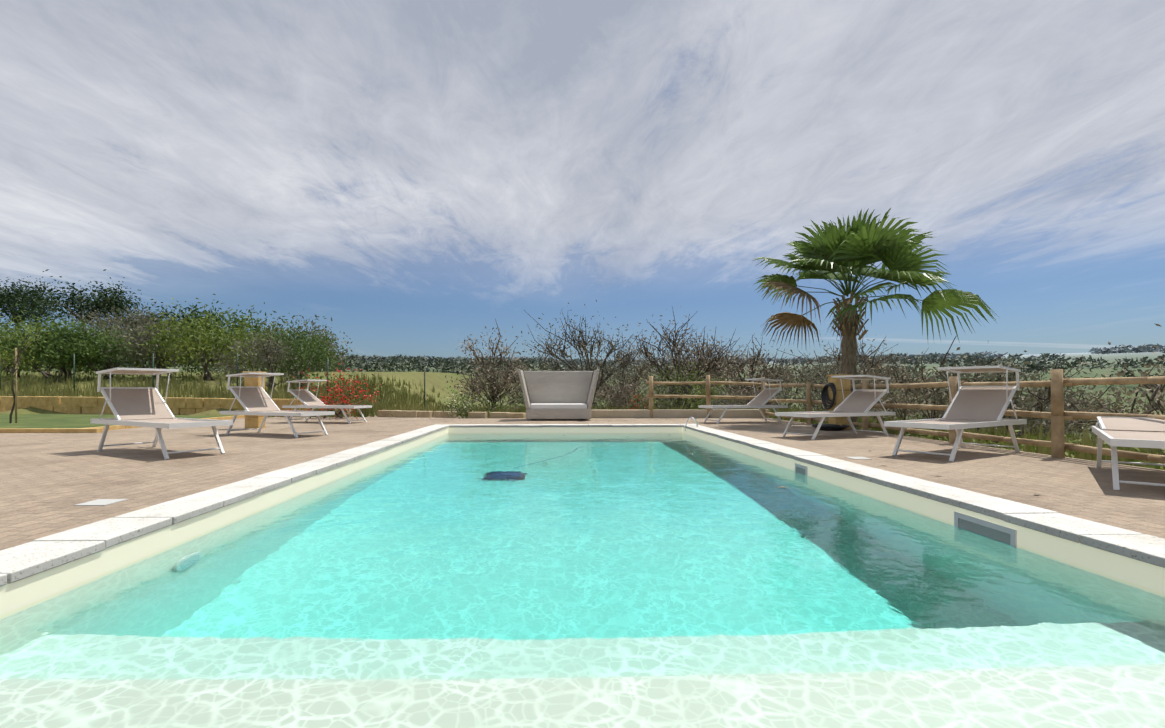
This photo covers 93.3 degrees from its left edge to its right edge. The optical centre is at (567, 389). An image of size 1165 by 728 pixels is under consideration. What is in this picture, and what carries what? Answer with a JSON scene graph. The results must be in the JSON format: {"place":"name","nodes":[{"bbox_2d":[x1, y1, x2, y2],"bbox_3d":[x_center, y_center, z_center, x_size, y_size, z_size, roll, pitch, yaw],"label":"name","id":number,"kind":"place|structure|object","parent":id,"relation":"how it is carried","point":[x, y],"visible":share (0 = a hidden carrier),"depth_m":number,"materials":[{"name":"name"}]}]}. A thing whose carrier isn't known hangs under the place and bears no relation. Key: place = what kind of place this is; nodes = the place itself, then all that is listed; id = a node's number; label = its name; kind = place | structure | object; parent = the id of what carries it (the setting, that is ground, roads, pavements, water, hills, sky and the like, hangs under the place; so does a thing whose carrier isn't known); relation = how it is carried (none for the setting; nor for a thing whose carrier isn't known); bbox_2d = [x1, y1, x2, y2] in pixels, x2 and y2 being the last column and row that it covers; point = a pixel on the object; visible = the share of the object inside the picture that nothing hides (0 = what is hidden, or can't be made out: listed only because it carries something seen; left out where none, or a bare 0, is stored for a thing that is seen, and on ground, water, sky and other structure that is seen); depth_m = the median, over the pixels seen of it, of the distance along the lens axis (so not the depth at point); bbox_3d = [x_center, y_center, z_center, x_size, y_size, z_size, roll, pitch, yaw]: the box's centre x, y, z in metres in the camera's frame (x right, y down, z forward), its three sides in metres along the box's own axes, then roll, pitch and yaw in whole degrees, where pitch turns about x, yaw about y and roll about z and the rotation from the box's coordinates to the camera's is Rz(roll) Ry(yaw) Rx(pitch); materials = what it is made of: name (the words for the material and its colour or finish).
{"place":"outdoors","nodes":[
{"label":"outdoors","id":0,"kind":"place"},
{"bbox_2d":[0,416,1164,550],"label":"patio paving","id":1,"kind":"structure","parent":0,"point":[48,481],"depth_m":5.55,"materials":[{"name":"beige stone"}]},
{"bbox_2d":[0,414,224,428],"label":"lawn grass","id":2,"kind":"structure","parent":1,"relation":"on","point":[53,420],"depth_m":13.33,"materials":[{"name":"green plant"}]},
{"bbox_2d":[15,348,16,422],"bbox_3d":[-12.322,-0.087,12.302,0.031,1.700,0.036,0,0,-1],"label":"wooden post","id":3,"kind":"object","parent":2,"relation":"on","point":[15,387],"visible":0.65,"depth_m":12.29,"materials":[{"name":"brown wood"}]},
{"bbox_2d":[0,316,73,422],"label":"lawn sapling","id":4,"kind":"object","parent":2,"relation":"on","point":[12,377],"visible":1,"depth_m":12.30,"materials":[{"name":"green plant"}]},
{"bbox_2d":[90,367,232,459],"bbox_3d":[-4.961,0.253,6.701,1.926,1.038,0.676,0,0,30],"label":"lounger","id":5,"kind":"object","parent":1,"relation":"on","point":[140,406],"visible":0.98,"depth_m":6.82,"materials":[{"name":"white"}]},
{"bbox_2d":[242,371,266,428],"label":"pillar","id":6,"kind":"structure","parent":1,"relation":"on","point":[253,421],"depth_m":10.71,"materials":[{"name":"stone"}]},
{"bbox_2d":[220,372,334,437],"bbox_3d":[-4.921,0.240,9.322,1.926,1.063,0.676,0,0,24],"label":"lounger","id":7,"kind":"object","parent":1,"relation":"on","point":[255,400],"visible":1,"depth_m":9.38,"materials":[{"name":"white"}]},
{"bbox_2d":[282,379,371,423],"bbox_3d":[-5.603,0.266,12.858,1.926,1.011,0.676,0,0,15],"label":"lounger","id":8,"kind":"object","parent":1,"relation":"on","point":[307,399],"visible":0.98,"depth_m":12.84,"materials":[{"name":"white metal"}]},
{"bbox_2d":[74,457,870,505],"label":"skimmer lids","id":9,"kind":"object","parent":1,"relation":"on","point":[101,502],"visible":0.96,"depth_m":3.73,"materials":[{"name":"grey plastic"}]},
{"bbox_2d":[518,369,599,420],"bbox_3d":[-0.218,0.128,14.012,2.012,1.270,1.058,0,0,-1],"label":"outdoor sofa","id":10,"kind":"object","parent":1,"relation":"on","point":[558,395],"visible":1,"depth_m":14.41,"materials":[{"name":"white fabric"}]},
{"bbox_2d":[0,427,1164,618],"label":"pool shell","id":11,"kind":"object","parent":1,"relation":"in","point":[22,594],"visible":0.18,"depth_m":3.36},
{"bbox_2d":[0,433,1164,727],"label":"pool water","id":12,"kind":"structure","parent":11,"relation":"in","point":[584,581],"depth_m":2.27,"materials":[{"name":"teal liquid"}]},
{"bbox_2d":[0,424,1164,586],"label":"pool coping","id":13,"kind":"object","parent":11,"relation":"on","point":[32,558],"visible":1,"depth_m":3.44,"materials":[{"name":"white stone"}]},
{"bbox_2d":[685,417,697,430],"bbox_3d":[2.527,0.696,11.195,0.266,0.294,0.026,0,0,-1],"label":"pool handrail","id":14,"kind":"object","parent":13,"relation":"on","point":[688,420],"visible":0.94,"depth_m":11.19,"materials":[{"name":"silver metal"}]},
{"bbox_2d":[795,463,1016,546],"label":"pool fittings","id":15,"kind":"object","parent":11,"relation":"in","point":[1000,533],"visible":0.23,"depth_m":3.52,"materials":[{"name":"grey plastic"}]},
{"bbox_2d":[698,378,787,423],"bbox_3d":[4.100,0.253,12.832,1.926,1.038,0.676,0,0,-14],"label":"lounger","id":16,"kind":"object","parent":1,"relation":"on","point":[762,398],"visible":0.98,"depth_m":12.79,"materials":[{"name":"white metal"}]},
{"bbox_2d":[812,382,849,430],"bbox_3d":[5.017,0.308,10.463,0.658,0.903,0.611,0,0,-43],"label":"pool hose","id":17,"kind":"object","parent":1,"relation":"on","point":[829,427],"visible":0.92,"depth_m":10.48,"materials":[{"name":"black rubber"}]},
{"bbox_2d":[775,375,894,439],"bbox_3d":[4.389,0.266,8.988,1.926,1.011,0.676,0,0,-23],"label":"lounger","id":18,"kind":"object","parent":1,"relation":"on","point":[859,402],"visible":1,"depth_m":9.02,"materials":[{"name":"white"}]},
{"bbox_2d":[826,374,852,429],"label":"pillar","id":19,"kind":"structure","parent":1,"relation":"on","point":[839,399],"depth_m":10.56,"materials":[{"name":"stone"}]},
{"bbox_2d":[884,365,1026,461],"bbox_3d":[4.645,0.244,6.543,1.926,1.055,0.676,0,0,-31],"label":"lounger","id":20,"kind":"object","parent":1,"relation":"on","point":[976,406],"visible":0.98,"depth_m":6.67,"materials":[{"name":"white"}]},
{"bbox_2d":[1092,416,1164,490],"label":"lounger","id":21,"kind":"object","parent":1,"relation":"on","point":[1139,432],"visible":0.98,"depth_m":4.80,"materials":[{"name":"white"}]},
{"bbox_2d":[0,351,1164,467],"bbox_3d":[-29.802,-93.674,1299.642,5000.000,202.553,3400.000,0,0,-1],"label":"ground","id":22,"kind":"structure","parent":0,"point":[437,381],"depth_m":46.73,"materials":[{"name":"green plant"}]},
{"bbox_2d":[0,324,48,376],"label":"tree","id":23,"kind":"object","parent":22,"relation":"on","point":[19,369],"visible":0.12,"depth_m":27.04,"materials":[{"name":"green plant"}]},
{"bbox_2d":[0,308,68,373],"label":"citrus tree","id":24,"kind":"object","parent":22,"relation":"on","point":[3,329],"visible":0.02,"depth_m":29.66,"materials":[{"name":"green plant"}]},
{"bbox_2d":[0,276,71,331],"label":"tree","id":25,"kind":"object","parent":22,"relation":"on","point":[11,307],"visible":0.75,"depth_m":56.06,"materials":[{"name":"green plant"}]},
{"bbox_2d":[0,319,108,378],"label":"lime bush","id":26,"kind":"object","parent":22,"relation":"on","point":[36,367],"visible":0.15,"depth_m":26.06,"materials":[{"name":"green plant"}]},
{"bbox_2d":[0,303,127,381],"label":"hedge bush","id":27,"kind":"object","parent":22,"relation":"on","point":[56,353],"visible":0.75,"depth_m":24.11,"materials":[{"name":"green plant"}]},
{"bbox_2d":[3,269,153,370],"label":"tree","id":28,"kind":"object","parent":22,"relation":"on","point":[112,301],"visible":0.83,"depth_m":53.67,"materials":[{"name":"green plant"}]},
{"bbox_2d":[38,321,158,379],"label":"lime bush","id":29,"kind":"object","parent":22,"relation":"on","point":[115,361],"visible":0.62,"depth_m":25.08,"materials":[{"name":"green plant"}]},
{"bbox_2d":[53,294,151,365],"bbox_3d":[-29.434,-3.507,35.012,5.470,5.086,6.018,0,0,-41],"label":"olive tree","id":30,"kind":"object","parent":22,"relation":"on","point":[99,321],"visible":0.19,"depth_m":34.85,"materials":[{"name":"green plant"}]},
{"bbox_2d":[0,415,244,432],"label":"lawn kerb","id":31,"kind":"structure","parent":22,"relation":"on","point":[68,430],"depth_m":9.75,"materials":[{"name":"stone"}]},
{"bbox_2d":[91,302,189,367],"bbox_3d":[-24.521,-2.934,31.581,6.055,4.324,5.430,0,0,-1],"label":"olive tree","id":32,"kind":"object","parent":22,"relation":"on","point":[130,322],"visible":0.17,"depth_m":31.21,"materials":[{"name":"green plant"}]},
{"bbox_2d":[101,309,216,377],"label":"hedge bush","id":33,"kind":"object","parent":22,"relation":"on","point":[140,339],"visible":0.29,"depth_m":24.87,"materials":[{"name":"green plant"}]},
{"bbox_2d":[0,396,319,416],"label":"retaining wall","id":34,"kind":"structure","parent":22,"relation":"on","point":[95,405],"depth_m":16.92,"materials":[{"name":"stone"}]},
{"bbox_2d":[91,302,229,368],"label":"carob tree","id":35,"kind":"object","parent":22,"relation":"on","point":[178,316],"visible":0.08,"depth_m":48.15,"materials":[{"name":"green plant"}]},
{"bbox_2d":[122,294,279,380],"bbox_3d":[-15.436,-1.923,23.843,6.247,4.459,6.304,0,0,-1],"label":"hedge bush","id":36,"kind":"object","parent":22,"relation":"on","point":[172,342],"visible":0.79,"depth_m":23.45,"materials":[{"name":"green plant"}]},
{"bbox_2d":[169,315,293,375],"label":"green bush","id":37,"kind":"object","parent":22,"relation":"on","point":[239,341],"visible":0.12,"depth_m":28.25,"materials":[{"name":"green plant"}]},
{"bbox_2d":[191,301,291,369],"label":"carob tree","id":38,"kind":"object","parent":22,"relation":"on","point":[219,317],"visible":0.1,"depth_m":48.94,"materials":[{"name":"green plant"}]},
{"bbox_2d":[190,321,313,392],"bbox_3d":[-10.976,-0.938,19.149,3.929,2.944,3.436,0,0,-11],"label":"dark shrub","id":39,"kind":"object","parent":22,"relation":"on","point":[265,352],"visible":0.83,"depth_m":18.77,"materials":[{"name":"green plant"}]},
{"bbox_2d":[0,352,529,406],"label":"fence posts","id":40,"kind":"object","parent":22,"relation":"on","point":[237,373],"visible":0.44,"depth_m":18.84,"materials":[{"name":"green"}]},
{"bbox_2d":[220,323,334,375],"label":"green bush","id":41,"kind":"object","parent":22,"relation":"on","point":[299,350],"visible":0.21,"depth_m":27.26,"materials":[{"name":"green plant"}]},
{"bbox_2d":[244,314,357,390],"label":"dark shrub","id":42,"kind":"object","parent":22,"relation":"on","point":[318,352],"visible":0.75,"depth_m":20.45,"materials":[{"name":"green plant"}]},
{"bbox_2d":[250,309,358,371],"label":"shrub","id":43,"kind":"object","parent":22,"relation":"on","point":[322,330],"visible":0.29,"depth_m":43.40,"materials":[{"name":"green plant"}]},
{"bbox_2d":[287,363,383,418],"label":"red flower bush","id":44,"kind":"object","parent":22,"relation":"on","point":[343,400],"visible":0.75,"depth_m":14.74,"materials":[{"name":"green plant"}]},
{"bbox_2d":[334,409,525,417],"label":"stone wall","id":45,"kind":"structure","parent":22,"relation":"on","point":[403,414],"depth_m":15.13,"materials":[{"name":"beige stone"}]},
{"bbox_2d":[425,384,513,417],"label":"flowering bush","id":46,"kind":"object","parent":22,"relation":"on","point":[459,408],"visible":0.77,"depth_m":15.31,"materials":[{"name":"green plant"}]},
{"bbox_2d":[444,354,529,410],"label":"bush","id":47,"kind":"object","parent":22,"relation":"on","point":[481,389],"visible":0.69,"depth_m":17.95,"materials":[{"name":"green plant"}]},
{"bbox_2d":[455,319,538,407],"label":"bare shrub","id":48,"kind":"object","parent":22,"relation":"on","point":[506,382],"visible":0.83,"depth_m":17.85,"materials":[{"name":"brown plant"}]},
{"bbox_2d":[505,377,524,409],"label":"bush","id":49,"kind":"object","parent":22,"relation":"on","point":[517,402],"visible":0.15,"depth_m":19.39,"materials":[{"name":"green plant"}]},
{"bbox_2d":[0,370,1164,468],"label":"grass tufts","id":50,"kind":"object","parent":22,"relation":"on","point":[400,400],"visible":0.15,"depth_m":18.89,"materials":[{"name":"green plant"}]},
{"bbox_2d":[9,343,1164,425],"bbox_3d":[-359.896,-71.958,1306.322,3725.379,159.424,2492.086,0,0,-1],"label":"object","id":51,"kind":"object","parent":22,"relation":"on","point":[452,363],"visible":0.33,"depth_m":373.49,"materials":[{"name":"plant"}]},
{"bbox_2d":[513,299,665,404],"bbox_3d":[0.733,-1.166,21.793,5.574,4.649,6.442,0,0,28],"label":"bare shrub","id":52,"kind":"object","parent":22,"relation":"on","point":[580,344],"visible":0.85,"depth_m":21.28,"materials":[{"name":"brown plant"}]},
{"bbox_2d":[589,389,608,408],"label":"bush","id":53,"kind":"object","parent":22,"relation":"on","point":[596,404],"visible":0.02,"depth_m":18.21,"materials":[{"name":"green plant"}]},
{"bbox_2d":[571,335,662,406],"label":"bare shrub","id":54,"kind":"object","parent":22,"relation":"on","point":[629,378],"visible":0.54,"depth_m":29.14,"materials":[{"name":"brown plant"}]},
{"bbox_2d":[592,374,644,409],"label":"bush","id":55,"kind":"object","parent":22,"relation":"on","point":[610,395],"visible":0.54,"depth_m":18.55,"materials":[{"name":"green plant"}]},
{"bbox_2d":[622,391,647,409],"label":"bush","id":56,"kind":"object","parent":22,"relation":"on","point":[635,405],"visible":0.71,"depth_m":15.70,"materials":[{"name":"green plant"}]},
{"bbox_2d":[606,377,670,409],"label":"bush","id":57,"kind":"object","parent":22,"relation":"on","point":[630,394],"visible":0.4,"depth_m":18.57,"materials":[{"name":"green plant"}]},
{"bbox_2d":[638,374,708,409],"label":"bush","id":58,"kind":"object","parent":22,"relation":"on","point":[676,389],"visible":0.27,"depth_m":18.91,"materials":[{"name":"green plant"}]},
{"bbox_2d":[627,358,731,409],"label":"green bush","id":59,"kind":"object","parent":22,"relation":"on","point":[701,393],"visible":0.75,"depth_m":16.19,"materials":[{"name":"green plant"}]},
{"bbox_2d":[591,409,768,417],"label":"wall","id":60,"kind":"structure","parent":22,"relation":"on","point":[745,413],"depth_m":14.90,"materials":[{"name":"beige stone"}]},
{"bbox_2d":[607,307,755,404],"bbox_3d":[4.398,-1.005,20.464,5.147,4.306,5.216,0,0,27],"label":"bare shrub","id":61,"kind":"object","parent":22,"relation":"on","point":[710,365],"visible":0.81,"depth_m":20.08,"materials":[{"name":"brown plant"}]},
{"bbox_2d":[632,329,754,404],"bbox_3d":[5.958,-0.590,26.075,6.016,4.589,4.274,0,0,25],"label":"bush","id":62,"kind":"object","parent":22,"relation":"on","point":[700,355],"visible":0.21,"depth_m":25.96,"materials":[{"name":"brown plant"}]},
{"bbox_2d":[646,375,766,417],"bbox_3d":[3.797,0.405,14.971,3.297,1.615,0.210,0,0,0],"label":"fence","id":63,"kind":"object","parent":22,"relation":"on","point":[708,396],"visible":0.54,"depth_m":14.98,"materials":[{"name":"brown wood"}]},
{"bbox_2d":[687,375,755,409],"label":"bush","id":64,"kind":"object","parent":22,"relation":"on","point":[723,401],"visible":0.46,"depth_m":18.06,"materials":[{"name":"green plant"}]},
{"bbox_2d":[675,339,794,404],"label":"bush","id":65,"kind":"object","parent":22,"relation":"on","point":[761,370],"visible":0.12,"depth_m":29.86,"materials":[{"name":"brown plant"}]},
{"bbox_2d":[323,403,1164,469],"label":"fence weeds","id":66,"kind":"object","parent":22,"relation":"on","point":[1033,448],"visible":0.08,"depth_m":8.48,"materials":[{"name":"green plant"}]},
{"bbox_2d":[692,335,804,404],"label":"bush","id":67,"kind":"object","parent":22,"relation":"on","point":[753,364],"visible":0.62,"depth_m":22.21,"materials":[{"name":"brown plant"}]},
{"bbox_2d":[726,385,786,410],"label":"bush","id":68,"kind":"object","parent":22,"relation":"on","point":[746,393],"visible":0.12,"depth_m":19.40,"materials":[{"name":"green plant"}]},
{"bbox_2d":[734,349,830,409],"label":"bush","id":69,"kind":"object","parent":22,"relation":"on","point":[787,380],"visible":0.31,"depth_m":19.48,"materials":[{"name":"green plant"}]},
{"bbox_2d":[766,345,880,411],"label":"scrub bush","id":70,"kind":"object","parent":22,"relation":"on","point":[821,375],"visible":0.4,"depth_m":15.87,"materials":[{"name":"green plant"}]},
{"bbox_2d":[767,350,890,410],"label":"bush","id":71,"kind":"object","parent":22,"relation":"on","point":[839,368],"visible":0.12,"depth_m":18.33,"materials":[{"name":"green plant"}]},
{"bbox_2d":[776,330,928,419],"bbox_3d":[10.841,-0.288,21.547,5.544,4.047,5.658,0,0,34],"label":"bush","id":72,"kind":"object","parent":22,"relation":"on","point":[864,357],"visible":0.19,"depth_m":21.24,"materials":[{"name":"green plant"}]},
{"bbox_2d":[751,208,997,429],"bbox_3d":[5.898,-1.363,11.806,4.194,4.755,4.565,0,0,-27],"label":"fan palm","id":73,"kind":"object","parent":22,"relation":"on","point":[857,247],"visible":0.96,"depth_m":11.21,"materials":[{"name":"green plant"}]},
{"bbox_2d":[858,368,930,420],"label":"bush","id":74,"kind":"object","parent":22,"relation":"on","point":[885,403],"visible":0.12,"depth_m":19.01,"materials":[{"name":"green plant"}]},
{"bbox_2d":[861,349,947,420],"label":"bush","id":75,"kind":"object","parent":22,"relation":"on","point":[912,379],"visible":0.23,"depth_m":23.52,"materials":[{"name":"green plant"}]},
{"bbox_2d":[859,356,981,421],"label":"scrub bush","id":76,"kind":"object","parent":22,"relation":"on","point":[909,390],"visible":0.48,"depth_m":12.52,"materials":[{"name":"green plant"}]},
{"bbox_2d":[874,366,988,427],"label":"bush","id":77,"kind":"object","parent":22,"relation":"on","point":[927,375],"visible":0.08,"depth_m":17.62,"materials":[{"name":"green plant"}]},
{"bbox_2d":[902,368,996,431],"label":"bush","id":78,"kind":"object","parent":22,"relation":"on","point":[935,415],"visible":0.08,"depth_m":18.61,"materials":[{"name":"green plant"}]},
{"bbox_2d":[761,369,1164,462],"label":"fence","id":79,"kind":"object","parent":22,"relation":"on","point":[1057,415],"visible":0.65,"depth_m":6.43,"materials":[{"name":"brown wood"}]},
{"bbox_2d":[912,336,1110,443],"bbox_3d":[7.319,0.066,9.382,2.409,2.033,2.585,0,0,21],"label":"scrub bush","id":80,"kind":"object","parent":22,"relation":"on","point":[993,377],"visible":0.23,"depth_m":9.16,"materials":[{"name":"green plant"}]},
{"bbox_2d":[963,374,1085,437],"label":"bush","id":81,"kind":"object","parent":22,"relation":"on","point":[1027,406],"visible":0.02,"depth_m":21.27,"materials":[{"name":"green plant"}]},
{"bbox_2d":[921,354,1163,447],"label":"scrub bush","id":82,"kind":"object","parent":22,"relation":"on","point":[1094,421],"visible":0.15,"depth_m":12.84,"materials":[{"name":"green plant"}]},
{"bbox_2d":[981,365,1123,443],"bbox_3d":[12.957,0.730,15.296,3.869,2.799,4.126,0,0,-1],"label":"bush","id":83,"kind":"object","parent":22,"relation":"on","point":[1039,394],"visible":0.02,"depth_m":15.07,"materials":[{"name":"green plant"}]},
{"bbox_2d":[1022,370,1106,439],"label":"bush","id":84,"kind":"object","parent":22,"relation":"on","point":[1065,394],"depth_m":23.76,"materials":[{"name":"green plant"}]},
{"bbox_2d":[1039,324,1164,450],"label":"scrub bush","id":85,"kind":"object","parent":22,"relation":"on","point":[1157,405],"visible":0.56,"depth_m":10.36,"materials":[{"name":"green plant"}]},
{"bbox_2d":[1085,390,1164,454],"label":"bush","id":86,"kind":"object","parent":22,"relation":"on","point":[1140,408],"depth_m":22.45,"materials":[{"name":"green plant"}]},
{"bbox_2d":[1153,393,1164,463],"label":"scrub bush","id":87,"kind":"object","parent":22,"relation":"on","point":[1157,396],"visible":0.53,"depth_m":7.35,"materials":[{"name":"green plant"}]},
{"bbox_2d":[0,0,1164,547],"label":"sky","id":88,"kind":"structure","parent":0,"point":[414,176],"materials":[{"name":"blue"}]}
]}

